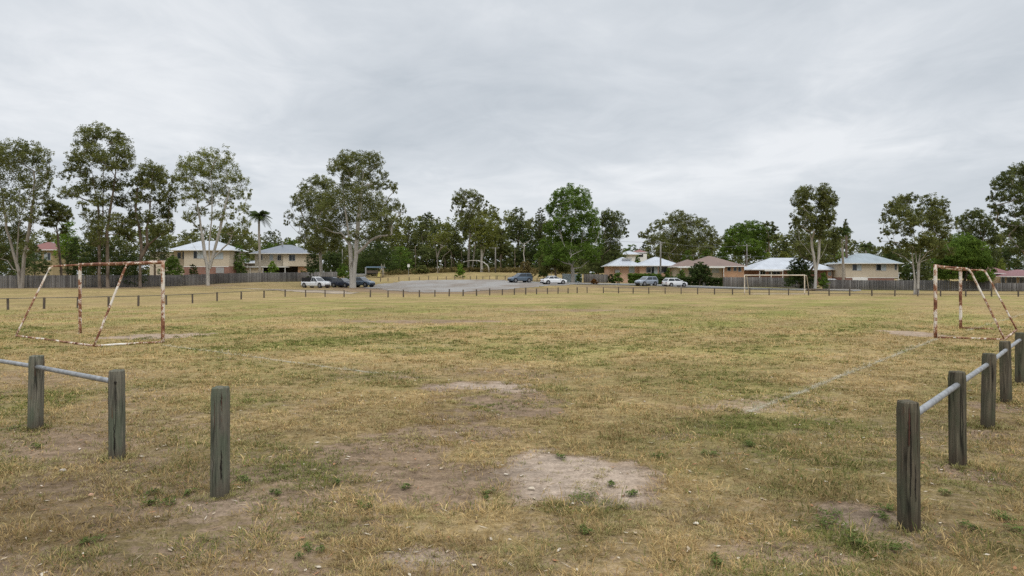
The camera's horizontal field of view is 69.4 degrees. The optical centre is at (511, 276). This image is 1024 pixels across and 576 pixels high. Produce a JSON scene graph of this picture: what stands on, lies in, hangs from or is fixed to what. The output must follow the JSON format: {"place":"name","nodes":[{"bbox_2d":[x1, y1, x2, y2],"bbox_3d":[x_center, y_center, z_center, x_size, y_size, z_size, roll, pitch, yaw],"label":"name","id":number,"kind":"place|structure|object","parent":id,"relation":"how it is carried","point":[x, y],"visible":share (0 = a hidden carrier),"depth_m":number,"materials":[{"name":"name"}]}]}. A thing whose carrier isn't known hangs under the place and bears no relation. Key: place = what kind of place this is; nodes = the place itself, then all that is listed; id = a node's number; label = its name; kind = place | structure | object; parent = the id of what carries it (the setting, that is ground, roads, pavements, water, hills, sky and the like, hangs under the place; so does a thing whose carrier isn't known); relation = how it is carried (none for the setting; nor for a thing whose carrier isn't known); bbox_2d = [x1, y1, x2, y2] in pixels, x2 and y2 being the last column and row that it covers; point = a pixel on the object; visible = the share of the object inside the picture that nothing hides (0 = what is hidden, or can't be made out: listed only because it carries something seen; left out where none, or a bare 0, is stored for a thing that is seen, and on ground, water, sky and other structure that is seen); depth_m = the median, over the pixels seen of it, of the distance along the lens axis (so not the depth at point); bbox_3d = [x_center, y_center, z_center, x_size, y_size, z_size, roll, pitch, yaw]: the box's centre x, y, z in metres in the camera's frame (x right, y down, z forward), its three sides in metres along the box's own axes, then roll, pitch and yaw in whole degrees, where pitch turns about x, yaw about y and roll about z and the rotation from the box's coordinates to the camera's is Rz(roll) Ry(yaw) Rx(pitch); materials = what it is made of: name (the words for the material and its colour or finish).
{"place":"outdoors","nodes":[
{"label":"outdoors","id":0,"kind":"place"},
{"bbox_2d":[235,288,357,293],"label":"dirt track","id":1,"kind":"structure","parent":0,"point":[331,291],"depth_m":98.60,"materials":[{"name":"beige soil"}]},
{"bbox_2d":[0,369,1021,575],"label":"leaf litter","id":2,"kind":"object","parent":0,"point":[409,574],"visible":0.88,"depth_m":6.88,"materials":[{"name":"brown plant"}]},
{"bbox_2d":[0,268,1023,575],"bbox_3d":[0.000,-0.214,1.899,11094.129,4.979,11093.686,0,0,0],"label":"ground","id":3,"kind":"structure","parent":0,"point":[604,300],"depth_m":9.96,"materials":[{"name":"beige plant"}]},
{"bbox_2d":[0,225,43,275],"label":"tree","id":4,"kind":"object","parent":3,"relation":"on","point":[10,271],"visible":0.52,"depth_m":123.88,"materials":[{"name":"green plant"}]},
{"bbox_2d":[0,137,56,287],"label":"gum tree","id":5,"kind":"object","parent":3,"relation":"on","point":[9,160],"visible":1,"depth_m":103.80,"materials":[{"name":"green plant"}]},
{"bbox_2d":[20,243,53,274],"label":"tree","id":6,"kind":"object","parent":3,"relation":"on","point":[45,263],"visible":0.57,"depth_m":137.97,"materials":[{"name":"green plant"}]},
{"bbox_2d":[26,242,72,282],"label":"house","id":7,"kind":"structure","parent":3,"relation":"on","point":[49,248],"depth_m":150.30,"materials":[{"name":"beige tile"}]},
{"bbox_2d":[39,199,74,274],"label":"gum tree","id":8,"kind":"object","parent":3,"relation":"on","point":[57,216],"visible":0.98,"depth_m":111.39,"materials":[{"name":"green plant"}]},
{"bbox_2d":[0,355,125,460],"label":"post and rail fence","id":9,"kind":"object","parent":3,"relation":"on","point":[38,368],"visible":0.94,"depth_m":8.59,"materials":[{"name":"grey wood"}]},
{"bbox_2d":[52,220,81,274],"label":"tree","id":10,"kind":"object","parent":3,"relation":"on","point":[66,239],"visible":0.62,"depth_m":125.64,"materials":[{"name":"green plant"}]},
{"bbox_2d":[57,237,96,274],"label":"tree","id":11,"kind":"object","parent":3,"relation":"on","point":[73,271],"visible":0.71,"depth_m":120.71,"materials":[{"name":"green plant"}]},
{"bbox_2d":[15,261,164,346],"bbox_3d":[-13.851,0.817,24.075,6.382,2.630,2.094,0,0,39],"label":"football goal","id":12,"kind":"object","parent":3,"relation":"on","point":[80,265],"visible":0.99,"depth_m":22.87,"materials":[{"name":"white paint"}]},
{"bbox_2d":[55,120,136,287],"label":"gum tree","id":13,"kind":"object","parent":3,"relation":"on","point":[101,157],"visible":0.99,"depth_m":102.76,"materials":[{"name":"green plant"}]},
{"bbox_2d":[80,225,114,274],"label":"tree","id":14,"kind":"object","parent":3,"relation":"on","point":[93,259],"visible":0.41,"depth_m":117.46,"materials":[{"name":"green plant"}]},
{"bbox_2d":[103,228,143,274],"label":"tree","id":15,"kind":"object","parent":3,"relation":"on","point":[118,244],"visible":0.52,"depth_m":120.68,"materials":[{"name":"green plant"}]},
{"bbox_2d":[110,253,147,285],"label":"shrub","id":16,"kind":"object","parent":3,"relation":"on","point":[133,268],"visible":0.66,"depth_m":112.61,"materials":[{"name":"green plant"}]},
{"bbox_2d":[121,157,179,287],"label":"gum tree","id":17,"kind":"object","parent":3,"relation":"on","point":[142,183],"visible":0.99,"depth_m":104.86,"materials":[{"name":"green plant"}]},
{"bbox_2d":[139,223,174,274],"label":"tree","id":18,"kind":"object","parent":3,"relation":"on","point":[159,246],"visible":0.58,"depth_m":138.66,"materials":[{"name":"green plant"}]},
{"bbox_2d":[147,247,173,274],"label":"house","id":19,"kind":"structure","parent":3,"relation":"on","point":[152,269],"depth_m":172.00,"materials":[{"name":"white metal"}]},
{"bbox_2d":[0,272,336,287],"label":"paling fence","id":20,"kind":"object","parent":3,"relation":"on","point":[56,281],"visible":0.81,"depth_m":114.95,"materials":[{"name":"grey wood"}]},
{"bbox_2d":[157,256,184,282],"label":"shrub","id":21,"kind":"object","parent":3,"relation":"on","point":[169,265],"visible":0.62,"depth_m":119.45,"materials":[{"name":"green plant"}]},
{"bbox_2d":[0,289,344,309],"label":"post and rail fence","id":22,"kind":"object","parent":3,"relation":"on","point":[108,300],"visible":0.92,"depth_m":50.96,"materials":[{"name":"metal"}]},
{"bbox_2d":[177,229,200,246],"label":"tree","id":23,"kind":"object","parent":3,"relation":"on","point":[188,236],"visible":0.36,"depth_m":184.69,"materials":[{"name":"green plant"}]},
{"bbox_2d":[167,241,248,280],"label":"house","id":24,"kind":"structure","parent":3,"relation":"on","point":[187,255],"depth_m":158.01,"materials":[{"name":"white brick"}]},
{"bbox_2d":[174,143,252,285],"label":"gum tree","id":25,"kind":"object","parent":3,"relation":"on","point":[218,167],"visible":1,"depth_m":123.07,"materials":[{"name":"green plant"}]},
{"bbox_2d":[210,386,229,498],"bbox_3d":[-2.715,1.596,6.879,0.155,1.148,0.155,0,-1,-6],"label":"timber bollard","id":26,"kind":"object","parent":3,"relation":"on","point":[220,446],"visible":0.93,"depth_m":6.81,"materials":[{"name":"grey wood"}]},
{"bbox_2d":[215,224,241,246],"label":"tree","id":27,"kind":"object","parent":3,"relation":"on","point":[226,241],"visible":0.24,"depth_m":189.48,"materials":[{"name":"green plant"}]},
{"bbox_2d":[233,245,249,272],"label":"tree","id":28,"kind":"object","parent":3,"relation":"on","point":[240,258],"visible":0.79,"depth_m":161.63,"materials":[{"name":"green plant"}]},
{"bbox_2d":[235,233,254,260],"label":"tree","id":29,"kind":"object","parent":3,"relation":"on","point":[240,242],"visible":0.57,"depth_m":177.68,"materials":[{"name":"green plant"}]},
{"bbox_2d":[247,210,271,272],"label":"palm tree","id":30,"kind":"object","parent":3,"relation":"on","point":[262,214],"visible":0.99,"depth_m":157.79,"materials":[{"name":"green plant"}]},
{"bbox_2d":[254,229,288,255],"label":"tree","id":31,"kind":"object","parent":3,"relation":"on","point":[274,239],"visible":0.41,"depth_m":214.77,"materials":[{"name":"green plant"}]},
{"bbox_2d":[240,242,318,280],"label":"house","id":32,"kind":"structure","parent":3,"relation":"on","point":[288,258],"depth_m":165.99,"materials":[{"name":"grey metal"}]},
{"bbox_2d":[301,252,318,271],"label":"tree","id":33,"kind":"object","parent":3,"relation":"on","point":[315,264],"visible":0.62,"depth_m":149.59,"materials":[{"name":"green plant"}]},
{"bbox_2d":[283,173,346,276],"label":"gum tree","id":34,"kind":"object","parent":3,"relation":"on","point":[334,242],"visible":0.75,"depth_m":128.20,"materials":[{"name":"green plant"}]},
{"bbox_2d":[301,277,330,287],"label":"parked car","id":35,"kind":"object","parent":3,"relation":"on","point":[319,282],"visible":0.99,"depth_m":118.33,"materials":[{"name":"white paint"}]},
{"bbox_2d":[316,251,348,277],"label":"shrub","id":36,"kind":"object","parent":3,"relation":"on","point":[333,258],"visible":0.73,"depth_m":154.22,"materials":[{"name":"green plant"}]},
{"bbox_2d":[331,278,348,287],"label":"parked car","id":37,"kind":"object","parent":3,"relation":"on","point":[341,282],"visible":0.75,"depth_m":121.50,"materials":[{"name":"blue paint"}]},
{"bbox_2d":[309,148,406,287],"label":"gum tree","id":38,"kind":"object","parent":3,"relation":"on","point":[359,215],"visible":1,"depth_m":117.66,"materials":[{"name":"green plant"}]},
{"bbox_2d":[356,277,374,286],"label":"parked car","id":39,"kind":"object","parent":3,"relation":"on","point":[364,281],"visible":0.69,"depth_m":124.15,"materials":[{"name":"blue paint"}]},
{"bbox_2d":[353,240,400,274],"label":"tree","id":40,"kind":"object","parent":3,"relation":"on","point":[370,256],"visible":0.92,"depth_m":174.98,"materials":[{"name":"green plant"}]},
{"bbox_2d":[383,225,407,256],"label":"tree","id":41,"kind":"object","parent":3,"relation":"on","point":[400,237],"visible":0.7,"depth_m":199.77,"materials":[{"name":"green plant"}]},
{"bbox_2d":[384,246,415,271],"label":"tree","id":42,"kind":"object","parent":3,"relation":"on","point":[404,262],"visible":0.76,"depth_m":187.31,"materials":[{"name":"green plant"}]},
{"bbox_2d":[402,218,414,250],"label":"tree","id":43,"kind":"object","parent":3,"relation":"on","point":[407,245],"visible":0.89,"depth_m":204.78,"materials":[{"name":"green plant"}]},
{"bbox_2d":[410,224,431,261],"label":"tree","id":44,"kind":"object","parent":3,"relation":"on","point":[422,240],"visible":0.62,"depth_m":204.50,"materials":[{"name":"green plant"}]},
{"bbox_2d":[410,212,440,263],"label":"tree","id":45,"kind":"object","parent":3,"relation":"on","point":[432,228],"visible":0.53,"depth_m":214.28,"materials":[{"name":"green plant"}]},
{"bbox_2d":[426,231,452,272],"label":"gum tree","id":46,"kind":"object","parent":3,"relation":"on","point":[432,237],"visible":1,"depth_m":183.48,"materials":[{"name":"green plant"}]},
{"bbox_2d":[432,223,456,266],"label":"tree","id":47,"kind":"object","parent":3,"relation":"on","point":[446,225],"visible":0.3,"depth_m":201.74,"materials":[{"name":"green plant"}]},
{"bbox_2d":[443,231,465,265],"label":"tree","id":48,"kind":"object","parent":3,"relation":"on","point":[456,241],"visible":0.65,"depth_m":195.56,"materials":[{"name":"green plant"}]},
{"bbox_2d":[362,280,568,291],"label":"gravel lot","id":49,"kind":"structure","parent":3,"relation":"on","point":[441,285],"depth_m":126.48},
{"bbox_2d":[507,273,532,282],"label":"parked car","id":50,"kind":"object","parent":49,"relation":"on","point":[524,277],"visible":0.98,"depth_m":136.94,"materials":[{"name":"blue paint"}]},
{"bbox_2d":[540,276,566,283],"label":"parked car","id":51,"kind":"object","parent":49,"relation":"on","point":[550,279],"visible":1,"depth_m":128.22,"materials":[{"name":"white paint"}]},
{"bbox_2d":[450,188,488,271],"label":"gum tree","id":52,"kind":"object","parent":3,"relation":"on","point":[464,221],"visible":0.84,"depth_m":185.98,"materials":[{"name":"green plant"}]},
{"bbox_2d":[358,242,594,273],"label":"undergrowth","id":53,"kind":"object","parent":3,"relation":"on","point":[486,260],"visible":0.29,"depth_m":195.71,"materials":[{"name":"green plant"}]},
{"bbox_2d":[385,266,570,274],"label":"dry grass","id":54,"kind":"structure","parent":3,"relation":"on","point":[473,269],"depth_m":184.13,"materials":[{"name":"beige plant"}]},
{"bbox_2d":[466,212,499,271],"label":"gum tree","id":55,"kind":"object","parent":3,"relation":"on","point":[477,230],"visible":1,"depth_m":181.50,"materials":[{"name":"green plant"}]},
{"bbox_2d":[489,228,511,266],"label":"tree","id":56,"kind":"object","parent":3,"relation":"on","point":[501,232],"visible":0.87,"depth_m":191.55,"materials":[{"name":"green plant"}]},
{"bbox_2d":[0,204,1023,278],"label":"distant wood","id":57,"kind":"object","parent":3,"relation":"on","point":[171,238],"visible":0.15,"depth_m":244.10,"materials":[{"name":"green plant"}]},
{"bbox_2d":[4,424,1023,568],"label":"weeds","id":58,"kind":"object","parent":3,"relation":"on","point":[610,482],"visible":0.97,"depth_m":6.27,"materials":[{"name":"green plant"}]},
{"bbox_2d":[504,207,527,267],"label":"tree","id":59,"kind":"object","parent":3,"relation":"on","point":[519,227],"visible":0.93,"depth_m":204.45,"materials":[{"name":"green plant"}]},
{"bbox_2d":[510,229,538,266],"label":"tree","id":60,"kind":"object","parent":3,"relation":"on","point":[529,245],"visible":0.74,"depth_m":199.08,"materials":[{"name":"green plant"}]},
{"bbox_2d":[516,261,536,276],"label":"shrub","id":61,"kind":"object","parent":3,"relation":"on","point":[525,268],"visible":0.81,"depth_m":159.53,"materials":[{"name":"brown plant"}]},
{"bbox_2d":[532,207,546,253],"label":"tree","id":62,"kind":"object","parent":3,"relation":"on","point":[540,227],"visible":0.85,"depth_m":199.55,"materials":[{"name":"green plant"}]},
{"bbox_2d":[537,243,574,276],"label":"gum tree","id":63,"kind":"object","parent":3,"relation":"on","point":[562,268],"visible":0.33,"depth_m":149.56,"materials":[{"name":"green plant"}]},
{"bbox_2d":[539,183,604,282],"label":"gum tree","id":64,"kind":"object","parent":3,"relation":"on","point":[592,235],"visible":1,"depth_m":137.47,"materials":[{"name":"green plant"}]},
{"bbox_2d":[584,274,607,282],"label":"paling fence","id":65,"kind":"object","parent":3,"relation":"on","point":[588,278],"visible":0.77,"depth_m":149.04,"materials":[{"name":"grey wood"}]},
{"bbox_2d":[592,207,629,273],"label":"gum tree","id":66,"kind":"object","parent":3,"relation":"on","point":[611,252],"visible":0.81,"depth_m":162.87,"materials":[{"name":"green plant"}]},
{"bbox_2d":[623,250,647,261],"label":"house","id":67,"kind":"structure","parent":3,"relation":"on","point":[640,253],"depth_m":232.00,"materials":[{"name":"white paint"}]},
{"bbox_2d":[601,257,675,283],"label":"house","id":68,"kind":"structure","parent":3,"relation":"on","point":[624,266],"depth_m":152.99,"materials":[{"name":"brick"}]},
{"bbox_2d":[627,273,662,283],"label":"hedge","id":69,"kind":"object","parent":3,"relation":"on","point":[632,277],"visible":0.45,"depth_m":142.33,"materials":[{"name":"green plant"}]},
{"bbox_2d":[638,210,720,262],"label":"gum tree","id":70,"kind":"object","parent":3,"relation":"on","point":[681,224],"visible":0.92,"depth_m":201.75,"materials":[{"name":"green plant"}]},
{"bbox_2d":[658,276,722,285],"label":"hedge","id":71,"kind":"object","parent":3,"relation":"on","point":[716,280],"visible":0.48,"depth_m":135.67,"materials":[{"name":"green plant"}]},
{"bbox_2d":[686,261,713,285],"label":"tree","id":72,"kind":"object","parent":3,"relation":"on","point":[698,272],"visible":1,"depth_m":132.35,"materials":[{"name":"green plant"}]},
{"bbox_2d":[667,256,747,283],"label":"house","id":73,"kind":"structure","parent":3,"relation":"on","point":[719,267],"depth_m":146.99,"materials":[{"name":"orange brick"}]},
{"bbox_2d":[578,284,852,291],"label":"kerb","id":74,"kind":"structure","parent":3,"relation":"on","point":[716,288],"depth_m":118.88,"materials":[{"name":"concrete"}]},
{"bbox_2d":[721,219,775,265],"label":"gum tree","id":75,"kind":"object","parent":3,"relation":"on","point":[755,241],"visible":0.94,"depth_m":198.47,"materials":[{"name":"green plant"}]},
{"bbox_2d":[723,277,813,288],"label":"paling fence","id":76,"kind":"object","parent":3,"relation":"on","point":[763,282],"visible":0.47,"depth_m":132.02,"materials":[{"name":"grey wood"}]},
{"bbox_2d":[762,221,778,255],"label":"gum tree","id":77,"kind":"object","parent":3,"relation":"on","point":[772,230],"visible":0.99,"depth_m":194.71,"materials":[{"name":"green plant"}]},
{"bbox_2d":[774,237,793,257],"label":"tree","id":78,"kind":"object","parent":3,"relation":"on","point":[783,246],"visible":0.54,"depth_m":204.77,"materials":[{"name":"green plant"}]},
{"bbox_2d":[744,258,835,285],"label":"house","id":79,"kind":"structure","parent":3,"relation":"on","point":[773,266],"depth_m":152.00,"materials":[{"name":"white brick"}]},
{"bbox_2d":[783,257,813,288],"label":"shrub","id":80,"kind":"object","parent":3,"relation":"on","point":[796,270],"visible":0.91,"depth_m":123.60,"materials":[{"name":"green plant"}]},
{"bbox_2d":[603,287,1023,296],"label":"post and rail fence","id":81,"kind":"object","parent":3,"relation":"on","point":[808,293],"visible":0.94,"depth_m":79.74,"materials":[{"name":"metal"}]},
{"bbox_2d":[788,182,839,287],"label":"gum tree","id":82,"kind":"object","parent":3,"relation":"on","point":[827,203],"visible":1,"depth_m":110.13,"materials":[{"name":"green plant"}]},
{"bbox_2d":[785,226,842,288],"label":"gum tree","id":83,"kind":"object","parent":3,"relation":"on","point":[834,244],"visible":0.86,"depth_m":123.92,"materials":[{"name":"green leaves"},{"name":"pale bark"}]},
{"bbox_2d":[831,227,852,279],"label":"palm tree","id":84,"kind":"object","parent":3,"relation":"on","point":[846,230],"visible":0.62,"depth_m":137.81,"materials":[{"name":"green plant"}]},
{"bbox_2d":[824,253,903,286],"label":"house","id":85,"kind":"structure","parent":3,"relation":"on","point":[863,266],"depth_m":146.00,"materials":[{"name":"beige brick"}]},
{"bbox_2d":[823,280,951,290],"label":"paling fence","id":86,"kind":"object","parent":3,"relation":"on","point":[925,285],"visible":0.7,"depth_m":121.23,"materials":[{"name":"grey wood"}]},
{"bbox_2d":[879,246,906,271],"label":"tree","id":87,"kind":"object","parent":3,"relation":"on","point":[890,255],"visible":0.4,"depth_m":188.92,"materials":[{"name":"green plant"}]},
{"bbox_2d":[900,264,916,283],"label":"shrub","id":88,"kind":"object","parent":3,"relation":"on","point":[906,275],"visible":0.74,"depth_m":137.83,"materials":[{"name":"green plant"}]},
{"bbox_2d":[877,191,957,294],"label":"gum tree","id":89,"kind":"object","parent":3,"relation":"on","point":[932,217],"visible":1,"depth_m":82.41,"materials":[{"name":"green plant"}]},
{"bbox_2d":[902,252,932,279],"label":"tree","id":90,"kind":"object","parent":3,"relation":"on","point":[924,270],"visible":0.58,"depth_m":139.19,"materials":[{"name":"green plant"}]},
{"bbox_2d":[896,332,1023,532],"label":"post and rail fence","id":91,"kind":"object","parent":3,"relation":"on","point":[909,412],"visible":0.91,"depth_m":7.98,"materials":[{"name":"grey wood"}]},
{"bbox_2d":[931,232,997,282],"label":"gum tree","id":92,"kind":"object","parent":3,"relation":"on","point":[971,252],"visible":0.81,"depth_m":110.49,"materials":[{"name":"green plant"}]},
{"bbox_2d":[950,281,991,290],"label":"paling fence","id":93,"kind":"object","parent":3,"relation":"on","point":[969,285],"visible":0.56,"depth_m":111.53,"materials":[{"name":"grey wood"}]},
{"bbox_2d":[933,264,1016,339],"bbox_3d":[16.615,0.860,26.298,1.971,2.535,5.995,0,0,38],"label":"football goal","id":94,"kind":"object","parent":3,"relation":"on","point":[959,269],"visible":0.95,"depth_m":24.53,"materials":[{"name":"white paint"}]},
{"bbox_2d":[954,207,1002,245],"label":"gum tree","id":95,"kind":"object","parent":3,"relation":"on","point":[985,226],"visible":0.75,"depth_m":168.49,"materials":[{"name":"green plant"}]},
{"bbox_2d":[984,245,1007,270],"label":"tree","id":96,"kind":"object","parent":3,"relation":"on","point":[996,256],"visible":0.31,"depth_m":164.35,"materials":[{"name":"green plant"}]},
{"bbox_2d":[969,268,1023,288],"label":"house","id":97,"kind":"structure","parent":3,"relation":"on","point":[1011,276],"depth_m":128.00,"materials":[{"name":"red brick"}]},
{"bbox_2d":[985,161,1023,256],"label":"gum tree","id":98,"kind":"object","parent":3,"relation":"on","point":[1016,227],"visible":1,"depth_m":115.35,"materials":[{"name":"green plant"}]},
{"bbox_2d":[993,246,1023,270],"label":"tree","id":99,"kind":"object","parent":3,"relation":"on","point":[1007,255],"visible":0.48,"depth_m":169.13,"materials":[{"name":"green plant"}]},
{"bbox_2d":[994,283,1023,291],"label":"paling fence","id":100,"kind":"object","parent":3,"relation":"on","point":[1010,285],"visible":0.87,"depth_m":107.12,"materials":[{"name":"grey wood"}]},
{"bbox_2d":[0,0,1023,274],"label":"sky","id":101,"kind":"structure","parent":0,"point":[717,111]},
{"bbox_2d":[567,283,860,290],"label":"road","id":102,"kind":"structure","parent":0,"point":[698,286],"depth_m":128.51,"materials":[{"name":"grey asphalt"}]},
{"bbox_2d":[634,276,657,285],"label":"parked car","id":103,"kind":"object","parent":102,"relation":"on","point":[647,280],"visible":0.94,"depth_m":128.49,"materials":[{"name":"silver metal"}]},
{"bbox_2d":[662,278,687,286],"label":"parked car","id":104,"kind":"object","parent":102,"relation":"on","point":[672,282],"visible":0.94,"depth_m":126.66,"materials":[{"name":"white paint"}]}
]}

